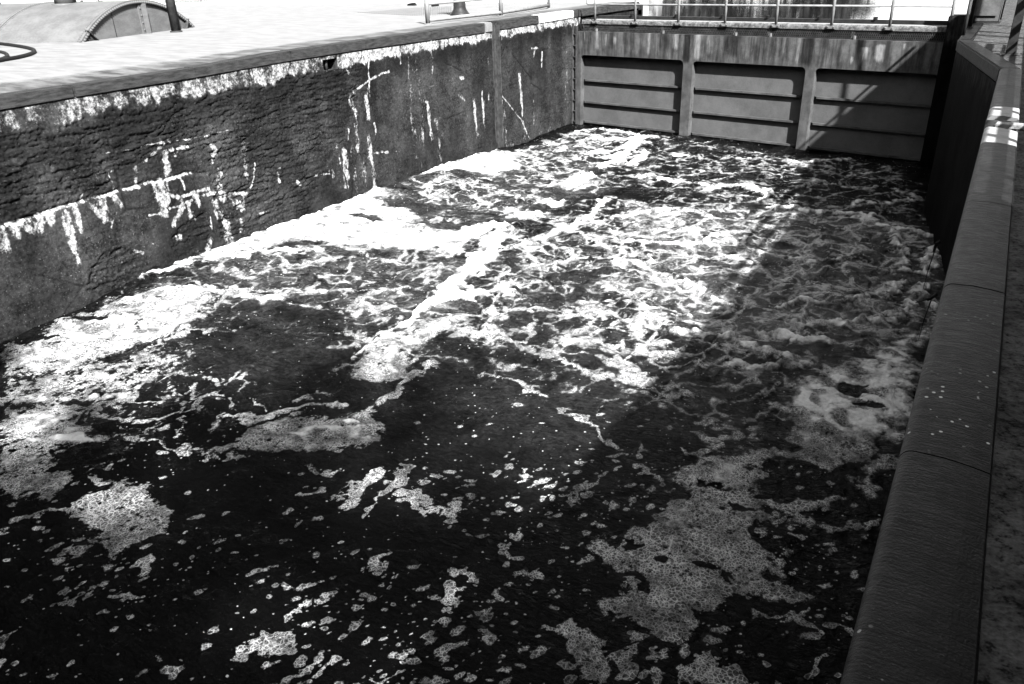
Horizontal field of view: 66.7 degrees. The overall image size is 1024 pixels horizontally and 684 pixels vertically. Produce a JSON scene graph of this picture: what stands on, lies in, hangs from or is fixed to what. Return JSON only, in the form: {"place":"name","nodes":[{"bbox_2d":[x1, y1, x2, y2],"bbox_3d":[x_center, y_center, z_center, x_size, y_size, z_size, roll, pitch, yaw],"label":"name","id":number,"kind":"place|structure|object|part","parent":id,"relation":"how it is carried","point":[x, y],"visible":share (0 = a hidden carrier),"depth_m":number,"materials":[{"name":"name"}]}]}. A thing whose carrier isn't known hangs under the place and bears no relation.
{"place":"outdoors","nodes":[
{"label":"outdoors","id":0,"kind":"place"},
{"bbox_2d":[0,2,626,92],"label":"pavement","id":1,"kind":"structure","parent":0,"point":[222,32],"depth_m":23.03,"materials":[{"name":"concrete"}]},
{"bbox_2d":[0,50,8,57],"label":"rubber hose","id":2,"kind":"object","parent":1,"relation":"on","point":[6,54],"visible":0.68,"depth_m":19.61,"materials":[{"name":"grey rubber"}]},
{"bbox_2d":[0,42,35,61],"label":"rubber hose","id":3,"kind":"object","parent":1,"relation":"on","point":[16,57],"visible":1,"depth_m":19.51,"materials":[{"name":"grey rubber"}]},
{"bbox_2d":[0,0,194,42],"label":"riveted dome","id":4,"kind":"structure","parent":1,"relation":"on","point":[63,21],"depth_m":24.42,"materials":[{"name":"grey paint"}]},
{"bbox_2d":[165,0,182,31],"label":"steel pole","id":5,"kind":"object","parent":1,"relation":"on","point":[173,16],"visible":1,"depth_m":25.81,"materials":[{"name":"grey metal"}]},
{"bbox_2d":[358,6,450,15],"bbox_3d":[-4.687,-14.293,33.638,4.128,0.010,6.554,-3,26,-3],"label":"drain grating","id":6,"kind":"object","parent":1,"relation":"on","point":[414,11],"visible":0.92,"depth_m":33.55,"materials":[{"name":"paint"}]},
{"bbox_2d":[450,0,469,15],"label":"mooring bollard","id":7,"kind":"object","parent":1,"relation":"on","point":[459,8],"visible":0.82,"depth_m":29.73,"materials":[{"name":"metal"}]},
{"bbox_2d":[424,0,550,24],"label":"pipe railing","id":8,"kind":"object","parent":1,"relation":"on","point":[500,12],"visible":0.9,"depth_m":27.10,"materials":[{"name":"white metal"}]},
{"bbox_2d":[183,16,588,67],"bbox_3d":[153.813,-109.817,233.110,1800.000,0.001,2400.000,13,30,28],"label":"ground","id":9,"kind":"structure","parent":0,"point":[348,52],"depth_m":80.15,"materials":[{"name":"grey concrete"}]},
{"bbox_2d":[0,2,642,342],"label":"wall","id":10,"kind":"structure","parent":9,"relation":"on","point":[107,185],"depth_m":17.68,"materials":[{"name":"grey concrete"}]},
{"bbox_2d":[840,14,1022,683],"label":"wall","id":11,"kind":"structure","parent":9,"relation":"on","point":[919,617],"depth_m":3.44,"materials":[{"name":"concrete"}]},
{"bbox_2d":[572,0,956,160],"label":"lock gate","id":12,"kind":"structure","parent":11,"relation":"attached to","point":[859,86],"depth_m":26.13,"materials":[{"name":"metal"}]},
{"bbox_2d":[916,293,937,339],"bbox_3d":[6.834,-0.416,12.943,0.323,0.894,0.078,6,27,15],"label":"drift twig","id":13,"kind":"object","parent":11,"relation":"attached to","point":[932,297],"visible":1,"depth_m":12.81,"materials":[{"name":"black wood"}]},
{"bbox_2d":[920,240,941,288],"bbox_3d":[6.714,-1.251,12.587,0.300,0.854,0.065,4,27,12],"label":"drift twig","id":14,"kind":"object","parent":11,"relation":"attached to","point":[935,245],"visible":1,"depth_m":12.46,"materials":[{"name":"black wood"}]},
{"bbox_2d":[962,0,971,34],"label":"mooring bar","id":15,"kind":"object","parent":11,"relation":"on","point":[967,17],"visible":1,"depth_m":18.46,"materials":[{"name":"metal"}]},
{"bbox_2d":[967,0,976,27],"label":"round post","id":16,"kind":"object","parent":11,"relation":"on","point":[972,13],"visible":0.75,"depth_m":20.17,"materials":[{"name":"metal"}]},
{"bbox_2d":[0,123,945,683],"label":"water","id":17,"kind":"structure","parent":0,"point":[574,403],"depth_m":10.90,"materials":[{"name":"black liquid"}]},
{"bbox_2d":[0,0,972,20],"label":"pool","id":18,"kind":"structure","parent":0,"point":[909,13],"depth_m":36.79,"materials":[{"name":"liquid"}]},
{"bbox_2d":[162,0,201,2],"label":"timber board","id":19,"kind":"object","parent":18,"relation":"on","point":[176,1],"visible":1,"depth_m":54.53,"materials":[{"name":"white wood"}]},
{"bbox_2d":[973,0,1023,683],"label":"walkway","id":20,"kind":"structure","parent":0,"point":[1001,654],"depth_m":3.06,"materials":[{"name":"concrete"}]},
{"bbox_2d":[974,0,1005,23],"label":"control cabinet","id":21,"kind":"object","parent":20,"relation":"on","point":[988,11],"visible":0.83,"depth_m":21.57,"materials":[{"name":"metal"}]},
{"bbox_3d":[13.188,-9.366,21.487,0.540,0.650,0.013,14,30,29],"label":"door panel","id":22,"kind":"part","parent":21,"relation":"part of","materials":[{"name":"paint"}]},
{"bbox_2d":[994,121,1023,129],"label":"plank","id":23,"kind":"object","parent":20,"relation":"on","point":[1011,125],"visible":0.84,"depth_m":8.95,"materials":[{"name":"white wood"}]},
{"bbox_2d":[999,0,1023,55],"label":"square post","id":24,"kind":"object","parent":20,"relation":"on","point":[1015,31],"visible":1,"depth_m":14.90,"materials":[{"name":"metal"}]}
]}

